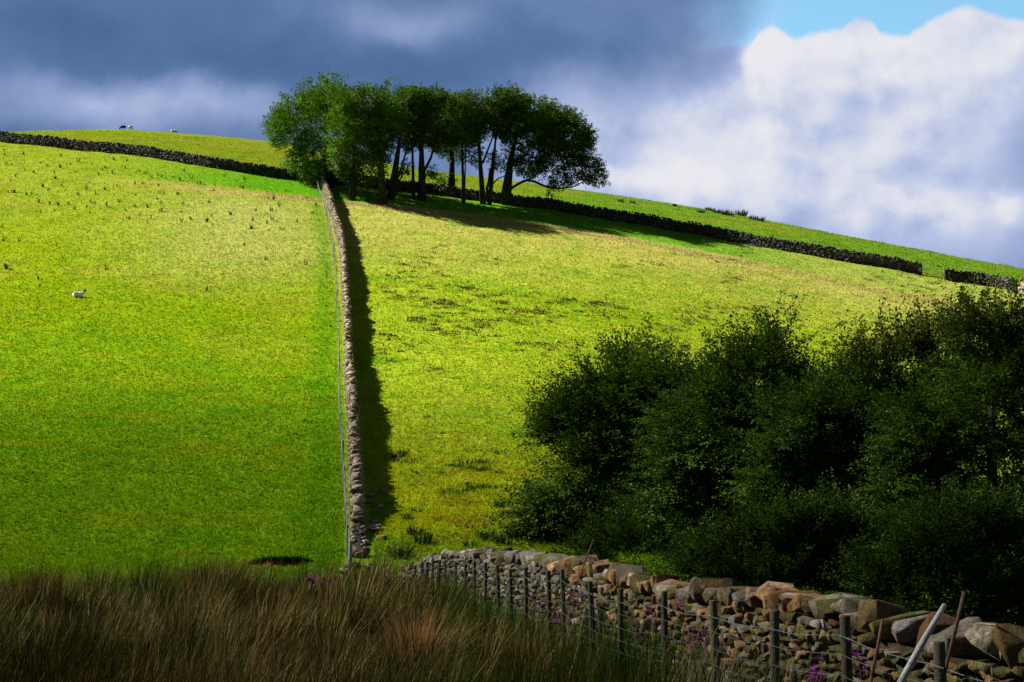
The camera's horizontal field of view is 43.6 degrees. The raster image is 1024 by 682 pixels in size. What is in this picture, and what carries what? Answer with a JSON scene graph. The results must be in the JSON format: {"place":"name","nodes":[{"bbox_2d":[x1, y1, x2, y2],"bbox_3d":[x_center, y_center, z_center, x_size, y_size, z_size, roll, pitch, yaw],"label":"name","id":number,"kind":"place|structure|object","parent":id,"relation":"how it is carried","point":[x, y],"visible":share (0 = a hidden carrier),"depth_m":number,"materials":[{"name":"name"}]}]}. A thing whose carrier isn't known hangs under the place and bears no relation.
{"place":"outdoors","nodes":[
{"label":"outdoors","id":0,"kind":"place"},
{"bbox_2d":[0,129,1023,681],"bbox_3d":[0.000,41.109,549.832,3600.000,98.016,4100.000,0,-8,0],"label":"ground","id":1,"kind":"structure","parent":0,"point":[132,175],"depth_m":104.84,"materials":[{"name":"green plant"}]},
{"bbox_2d":[0,567,87,610],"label":"rush tussock","id":2,"kind":"object","parent":1,"relation":"on","point":[28,584],"visible":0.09,"depth_m":26.34,"materials":[{"name":"brown plant"}]},
{"bbox_2d":[1,599,127,663],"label":"rush tussock","id":3,"kind":"object","parent":1,"relation":"on","point":[70,623],"visible":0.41,"depth_m":16.57,"materials":[{"name":"plant"}]},
{"bbox_2d":[72,289,85,296],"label":"sheep","id":4,"kind":"object","parent":1,"relation":"on","point":[77,294],"visible":1,"depth_m":102.45},
{"bbox_2d":[114,567,177,591],"bbox_3d":[-7.753,5.276,27.633,1.735,0.955,1.664,-2,-9,15],"label":"rush tussock","id":5,"kind":"object","parent":1,"relation":"on","point":[154,575],"visible":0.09,"depth_m":27.47,"materials":[{"name":"brown plant"}]},
{"bbox_2d":[250,559,301,567],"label":"earth bank","id":6,"kind":"structure","parent":1,"relation":"on","point":[285,563],"depth_m":44.56,"materials":[{"name":"brown soil"}]},
{"bbox_2d":[246,554,312,564],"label":"bank turf","id":7,"kind":"structure","parent":1,"relation":"on","point":[284,558],"depth_m":44.66,"materials":[{"name":"green plant"}]},
{"bbox_2d":[259,70,367,187],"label":"ash tree","id":8,"kind":"object","parent":1,"relation":"on","point":[310,106],"visible":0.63,"depth_m":165.59,"materials":[{"name":"green plant"}]},
{"bbox_2d":[317,181,352,577],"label":"wire fence","id":9,"kind":"object","parent":1,"relation":"on","point":[349,545],"visible":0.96,"depth_m":65.06,"materials":[{"name":"grey metal"}]},
{"bbox_2d":[320,176,367,557],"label":"dry stone wall","id":10,"kind":"structure","parent":1,"relation":"on","point":[357,506],"depth_m":68.24,"materials":[{"name":"grey stone"}]},
{"bbox_2d":[343,561,357,567],"bbox_3d":[-5.514,7.716,43.848,0.476,0.351,0.462,-6,-10,36],"label":"fallen stone","id":11,"kind":"object","parent":1,"relation":"on","point":[346,562],"visible":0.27,"depth_m":43.75,"materials":[{"name":"grey stone"}]},
{"bbox_2d":[321,85,387,200],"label":"ash tree","id":12,"kind":"object","parent":1,"relation":"on","point":[341,115],"visible":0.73,"depth_m":155.62,"materials":[{"name":"green plant"}]},
{"bbox_2d":[354,551,364,556],"bbox_3d":[-5.389,7.577,45.382,0.384,0.262,0.439,3,-9,-20],"label":"fallen stone","id":13,"kind":"object","parent":1,"relation":"on","point":[357,554],"visible":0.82,"depth_m":45.21,"materials":[{"name":"stone"}]},
{"bbox_2d":[327,80,409,205],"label":"beech tree","id":14,"kind":"object","parent":1,"relation":"on","point":[383,112],"visible":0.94,"depth_m":153.72,"materials":[{"name":"green plant"}]},
{"bbox_2d":[366,524,381,530],"bbox_3d":[-5.334,7.245,49.581,0.648,0.346,0.280,5,-10,-32],"label":"fallen stone","id":15,"kind":"object","parent":1,"relation":"on","point":[371,527],"visible":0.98,"depth_m":49.50,"materials":[{"name":"grey stone"}]},
{"bbox_2d":[372,527,381,531],"bbox_3d":[-5.215,7.291,49.363,0.392,0.215,0.412,3,-9,-22],"label":"fallen stone","id":16,"kind":"object","parent":1,"relation":"on","point":[376,529],"visible":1,"depth_m":49.19,"materials":[{"name":"grey stone"}]},
{"bbox_2d":[375,535,387,539],"bbox_3d":[-4.866,7.361,47.837,0.469,0.221,0.334,-4,-9,27],"label":"fallen stone","id":17,"kind":"object","parent":1,"relation":"on","point":[382,536],"visible":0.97,"depth_m":47.70,"materials":[{"name":"stone"}]},
{"bbox_2d":[370,75,425,199],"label":"beech tree","id":18,"kind":"object","parent":1,"relation":"on","point":[395,180],"visible":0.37,"depth_m":160.57,"materials":[{"name":"green plant"}]},
{"bbox_2d":[390,449,406,457],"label":"gorse bush","id":19,"kind":"object","parent":1,"relation":"on","point":[396,455],"visible":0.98,"depth_m":63.01,"materials":[{"name":"green plant"}]},
{"bbox_2d":[387,540,417,558],"bbox_3d":[-3.986,7.344,45.029,1.123,0.709,0.937,-3,-9,22],"label":"gorse bush","id":20,"kind":"object","parent":1,"relation":"on","point":[400,553],"visible":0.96,"depth_m":44.92,"materials":[{"name":"green plant"}]},
{"bbox_2d":[397,511,412,518],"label":"gorse bush","id":21,"kind":"object","parent":1,"relation":"on","point":[406,516],"visible":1,"depth_m":51.22,"materials":[{"name":"green plant"}]},
{"bbox_2d":[406,523,425,534],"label":"gorse bush","id":22,"kind":"object","parent":1,"relation":"on","point":[409,529],"visible":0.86,"depth_m":48.11,"materials":[{"name":"green plant"}]},
{"bbox_2d":[397,81,442,199],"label":"beech tree","id":23,"kind":"object","parent":1,"relation":"on","point":[411,143],"visible":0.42,"depth_m":162.43,"materials":[{"name":"green plant"}]},
{"bbox_2d":[410,530,433,543],"bbox_3d":[-3.295,7.176,46.932,0.835,0.548,1.066,3,-9,-21],"label":"gorse bush","id":24,"kind":"object","parent":1,"relation":"on","point":[428,537],"visible":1,"depth_m":46.81,"materials":[{"name":"green plant"}]},
{"bbox_2d":[353,596,493,671],"bbox_3d":[-1.165,3.909,17.108,2.136,0.991,1.982,4,-9,-24],"label":"rush tussock","id":25,"kind":"object","parent":1,"relation":"on","point":[416,635],"visible":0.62,"depth_m":16.98,"materials":[{"name":"plant"}]},
{"bbox_2d":[405,82,464,200],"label":"beech tree","id":26,"kind":"object","parent":1,"relation":"on","point":[438,98],"visible":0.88,"depth_m":162.29,"materials":[{"name":"green plant"}]},
{"bbox_2d":[424,89,468,186],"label":"beech tree","id":27,"kind":"object","parent":1,"relation":"on","point":[451,181],"visible":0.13,"depth_m":171.79,"materials":[{"name":"green plant"}]},
{"bbox_2d":[439,488,459,493],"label":"rush clump","id":28,"kind":"object","parent":1,"relation":"on","point":[443,491],"visible":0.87,"depth_m":55.56,"materials":[{"name":"green plant"}]},
{"bbox_2d":[1,565,912,681],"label":"bleached stems","id":29,"kind":"object","parent":1,"relation":"on","point":[697,670],"visible":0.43,"depth_m":11.84,"materials":[{"name":"beige plant"}]},
{"bbox_2d":[449,461,471,466],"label":"rush clump","id":30,"kind":"object","parent":1,"relation":"on","point":[459,464],"visible":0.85,"depth_m":60.84,"materials":[{"name":"green plant"}]},
{"bbox_2d":[0,130,921,274],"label":"dry stone wall","id":31,"kind":"structure","parent":1,"relation":"on","point":[806,248],"depth_m":166.78,"materials":[{"name":"grey stone"}]},
{"bbox_2d":[444,88,488,203],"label":"beech tree","id":32,"kind":"object","parent":1,"relation":"on","point":[473,126],"visible":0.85,"depth_m":164.83,"materials":[{"name":"green plant"}]},
{"bbox_2d":[455,486,478,491],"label":"rush clump","id":33,"kind":"object","parent":1,"relation":"on","point":[466,489],"visible":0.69,"depth_m":56.00,"materials":[{"name":"green plant"}]},
{"bbox_2d":[459,538,476,546],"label":"gorse bush","id":34,"kind":"object","parent":1,"relation":"on","point":[467,544],"visible":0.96,"depth_m":46.18,"materials":[{"name":"green plant"}]},
{"bbox_2d":[456,458,482,463],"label":"rush clump","id":35,"kind":"object","parent":1,"relation":"on","point":[472,461],"visible":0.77,"depth_m":61.92,"materials":[{"name":"green plant"}]},
{"bbox_2d":[466,482,496,488],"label":"rush clump","id":36,"kind":"object","parent":1,"relation":"on","point":[480,486],"visible":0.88,"depth_m":56.55,"materials":[{"name":"green plant"}]},
{"bbox_2d":[474,466,491,470],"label":"rush clump","id":37,"kind":"object","parent":1,"relation":"on","point":[481,468],"visible":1,"depth_m":60.27,"materials":[{"name":"green plant"}]},
{"bbox_2d":[474,458,493,462],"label":"rush clump","id":38,"kind":"object","parent":1,"relation":"on","point":[483,461],"visible":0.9,"depth_m":62.26,"materials":[{"name":"green plant"}]},
{"bbox_2d":[475,528,498,539],"bbox_3d":[-0.925,7.092,47.039,0.997,0.484,0.860,0,-8,0],"label":"gorse bush","id":39,"kind":"object","parent":1,"relation":"on","point":[486,535],"visible":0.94,"depth_m":46.90,"materials":[{"name":"green plant"}]},
{"bbox_2d":[458,80,534,204],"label":"beech tree","id":40,"kind":"object","parent":1,"relation":"on","point":[507,96],"visible":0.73,"depth_m":165.01,"materials":[{"name":"green plant"}]},
{"bbox_2d":[493,498,505,507],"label":"gorse bush","id":41,"kind":"object","parent":1,"relation":"on","point":[502,501],"visible":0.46,"depth_m":53.24,"materials":[{"name":"green plant"}]},
{"bbox_2d":[477,87,527,204],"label":"beech tree","id":42,"kind":"object","parent":1,"relation":"on","point":[504,137],"visible":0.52,"depth_m":165.86,"materials":[{"name":"green plant"}]},
{"bbox_2d":[491,531,514,543],"bbox_3d":[-0.409,7.120,46.372,0.846,0.490,0.961,4,-9,-27],"label":"gorse bush","id":43,"kind":"object","parent":1,"relation":"on","point":[498,540],"visible":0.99,"depth_m":46.16,"materials":[{"name":"green plant"}]},
{"bbox_2d":[0,539,1023,681],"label":"moor rushes","id":44,"kind":"object","parent":1,"relation":"on","point":[194,619],"visible":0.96,"depth_m":17.32,"materials":[{"name":"brown plant"}]},
{"bbox_2d":[505,524,522,538],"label":"gorse bush","id":45,"kind":"object","parent":1,"relation":"on","point":[515,536],"visible":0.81,"depth_m":46.79,"materials":[{"name":"green plant"}]},
{"bbox_2d":[530,599,542,626],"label":"foxglove","id":46,"kind":"object","parent":1,"relation":"on","point":[535,608],"visible":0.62,"depth_m":21.66,"materials":[{"name":"purple plant"}]},
{"bbox_2d":[535,600,546,628],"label":"foxglove","id":47,"kind":"object","parent":1,"relation":"on","point":[538,610],"visible":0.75,"depth_m":21.21,"materials":[{"name":"purple plant"}]},
{"bbox_2d":[495,91,610,204],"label":"beech tree","id":48,"kind":"object","parent":1,"relation":"on","point":[550,126],"visible":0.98,"depth_m":166.67,"materials":[{"name":"green plant"}]},
{"bbox_2d":[566,609,573,643],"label":"foxglove","id":49,"kind":"object","parent":1,"relation":"on","point":[569,621],"visible":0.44,"depth_m":19.11,"materials":[{"name":"green plant"}]},
{"bbox_2d":[567,590,578,646],"bbox_3d":[0.919,4.124,18.778,0.238,0.916,0.294,-4,-9,26],"label":"foxglove","id":50,"kind":"object","parent":1,"relation":"on","point":[573,613],"visible":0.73,"depth_m":18.81,"materials":[{"name":"purple plant"}]},
{"bbox_2d":[554,542,592,642],"bbox_3d":[0.898,3.825,19.136,0.030,1.625,1.255,-6,-10,33],"label":"iron rod","id":51,"kind":"object","parent":1,"relation":"on","point":[578,580],"visible":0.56,"depth_m":19.33,"materials":[{"name":"brown metal"}]},
{"bbox_2d":[575,590,586,640],"bbox_3d":[1.013,4.020,18.303,0.296,0.964,0.291,0,-8,0],"label":"foxglove","id":52,"kind":"object","parent":1,"relation":"on","point":[581,604],"visible":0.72,"depth_m":18.31,"materials":[{"name":"purple plant"}]},
{"bbox_2d":[263,191,947,304],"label":"seeding grass","id":53,"kind":"structure","parent":1,"relation":"on","point":[351,204],"depth_m":146.18,"materials":[{"name":"plant"}]},
{"bbox_2d":[472,308,743,548],"bbox_3d":[4.417,4.673,47.820,11.879,11.900,7.150,0,-8,0],"label":"beech tree","id":54,"kind":"object","parent":1,"relation":"on","point":[571,410],"visible":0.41,"depth_m":46.86,"materials":[{"name":"green plant"}]},
{"bbox_2d":[627,625,643,659],"bbox_3d":[1.546,3.783,15.507,0.272,0.676,0.251,-8,-11,43],"label":"foxglove","id":55,"kind":"object","parent":1,"relation":"on","point":[639,639],"visible":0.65,"depth_m":15.52,"materials":[{"name":"purple plant"}]},
{"bbox_2d":[333,240,944,528],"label":"dead tufts","id":56,"kind":"object","parent":1,"relation":"on","point":[515,313],"visible":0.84,"depth_m":103.67,"materials":[{"name":"brown plant"}]},
{"bbox_2d":[541,482,745,584],"bbox_3d":[4.509,6.123,38.633,7.645,3.760,4.458,1,-8,-10],"label":"hawthorn bush","id":57,"kind":"object","parent":1,"relation":"on","point":[628,531],"visible":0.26,"depth_m":38.34,"materials":[{"name":"green plant"}]},
{"bbox_2d":[643,605,661,654],"bbox_3d":[1.657,3.577,14.930,0.285,0.969,0.296,0,-8,0],"label":"foxglove","id":58,"kind":"object","parent":1,"relation":"on","point":[649,608],"visible":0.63,"depth_m":14.94,"materials":[{"name":"purple plant"}]},
{"bbox_2d":[649,617,659,673],"bbox_3d":[1.656,3.619,14.809,0.253,0.864,0.246,6,-10,-37],"label":"foxglove","id":59,"kind":"object","parent":1,"relation":"on","point":[652,634],"visible":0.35,"depth_m":14.85,"materials":[{"name":"purple plant"}]},
{"bbox_2d":[671,594,684,679],"bbox_3d":[1.838,3.354,13.903,0.284,1.181,0.267,0,-8,0],"label":"foxglove","id":60,"kind":"object","parent":1,"relation":"on","point":[678,606],"visible":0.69,"depth_m":13.97,"materials":[{"name":"purple plant"}]},
{"bbox_2d":[683,639,697,681],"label":"foxglove","id":61,"kind":"object","parent":1,"relation":"on","point":[691,650],"visible":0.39,"depth_m":13.53,"materials":[{"name":"purple plant"}]},
{"bbox_2d":[685,624,704,672],"bbox_3d":[1.932,3.441,13.514,0.241,0.892,0.268,0,-8,0],"label":"foxglove","id":62,"kind":"object","parent":1,"relation":"on","point":[694,637],"visible":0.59,"depth_m":13.55,"materials":[{"name":"purple plant"}]},
{"bbox_2d":[696,208,706,212],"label":"rush clump","id":63,"kind":"object","parent":1,"relation":"on","point":[700,211],"visible":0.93,"depth_m":189.68,"materials":[{"name":"green plant"}]},
{"bbox_2d":[414,560,990,681],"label":"wire fence","id":64,"kind":"object","parent":1,"relation":"on","point":[939,652],"visible":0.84,"depth_m":13.90,"materials":[{"name":"grey wood"}]},
{"bbox_2d":[695,623,710,674],"bbox_3d":[1.987,3.380,13.256,0.312,0.908,0.271,-2,-9,16],"label":"foxglove","id":65,"kind":"object","parent":1,"relation":"on","point":[706,639],"visible":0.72,"depth_m":13.29,"materials":[{"name":"plant"}]},
{"bbox_2d":[399,546,1023,681],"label":"dry stone wall","id":66,"kind":"structure","parent":1,"relation":"on","point":[814,613],"depth_m":12.87,"materials":[{"name":"grey stone"}]},
{"bbox_2d":[717,208,730,214],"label":"rush clump","id":67,"kind":"object","parent":1,"relation":"on","point":[727,212],"visible":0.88,"depth_m":193.12,"materials":[{"name":"green plant"}]},
{"bbox_2d":[600,290,875,575],"bbox_3d":[7.641,4.092,41.720,10.141,11.712,6.930,0,-8,0],"label":"beech tree","id":68,"kind":"object","parent":1,"relation":"on","point":[689,468],"visible":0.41,"depth_m":41.30,"materials":[{"name":"green plant"}]},
{"bbox_2d":[735,209,748,216],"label":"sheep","id":69,"kind":"object","parent":1,"relation":"on","point":[741,213],"visible":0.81,"depth_m":201.08},
{"bbox_2d":[754,216,765,221],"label":"rush clump","id":70,"kind":"object","parent":1,"relation":"on","point":[757,219],"visible":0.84,"depth_m":190.70,"materials":[{"name":"green plant"}]},
{"bbox_2d":[642,466,905,597],"bbox_3d":[6.569,4.948,30.844,6.839,3.842,4.696,0,-8,0],"label":"hawthorn bush","id":71,"kind":"object","parent":1,"relation":"on","point":[785,544],"visible":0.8,"depth_m":29.99,"materials":[{"name":"green plant"}]},
{"bbox_2d":[808,666,820,681],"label":"foxglove","id":72,"kind":"object","parent":1,"relation":"on","point":[818,677],"visible":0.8,"depth_m":10.66,"materials":[{"name":"purple plant"}]},
{"bbox_2d":[811,655,830,681],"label":"foxglove","id":73,"kind":"object","parent":1,"relation":"on","point":[814,670],"visible":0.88,"depth_m":10.61,"materials":[{"name":"purple plant"}]},
{"bbox_2d":[852,649,865,681],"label":"foxglove","id":74,"kind":"object","parent":1,"relation":"on","point":[861,661],"visible":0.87,"depth_m":10.00,"materials":[{"name":"purple plant"}]},
{"bbox_2d":[702,280,1023,600],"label":"beech tree","id":75,"kind":"object","parent":1,"relation":"on","point":[825,409],"visible":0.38,"depth_m":35.58,"materials":[{"name":"green plant"}]},
{"bbox_2d":[869,619,883,681],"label":"iron rod","id":76,"kind":"object","parent":1,"relation":"on","point":[878,643],"visible":0.94,"depth_m":9.32,"materials":[{"name":"brown metal"}]},
{"bbox_2d":[816,464,1023,626],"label":"hawthorn bush","id":77,"kind":"object","parent":1,"relation":"on","point":[987,561],"visible":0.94,"depth_m":23.13,"materials":[{"name":"green plant"}]},
{"bbox_2d":[897,603,946,681],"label":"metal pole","id":78,"kind":"object","parent":1,"relation":"on","point":[905,673],"visible":1,"depth_m":8.46,"materials":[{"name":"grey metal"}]},
{"bbox_2d":[844,273,1023,609],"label":"beech tree","id":79,"kind":"object","parent":1,"relation":"on","point":[993,361],"visible":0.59,"depth_m":31.60,"materials":[{"name":"green plant"}]},
{"bbox_2d":[940,591,965,681],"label":"iron rod","id":80,"kind":"object","parent":1,"relation":"on","point":[952,641],"visible":1,"depth_m":8.47,"materials":[{"name":"metal"}]},
{"bbox_2d":[945,268,1016,290],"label":"dry stone wall","id":81,"kind":"structure","parent":1,"relation":"on","point":[952,275],"depth_m":149.41,"materials":[{"name":"grey stone"}]},
{"bbox_2d":[921,263,945,279],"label":"field gate","id":82,"kind":"structure","parent":81,"relation":"attached to","point":[943,272],"depth_m":150.57,"materials":[{"name":"grey wood"}]},
{"bbox_2d":[1018,278,1023,295],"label":"dry stone wall","id":83,"kind":"structure","parent":1,"relation":"on","point":[1021,286],"depth_m":145.32,"materials":[{"name":"grey stone"}]},
{"bbox_2d":[0,0,1023,267],"label":"sky","id":84,"kind":"structure","parent":0,"point":[897,122],"materials":[{"name":"blue"}]}
]}

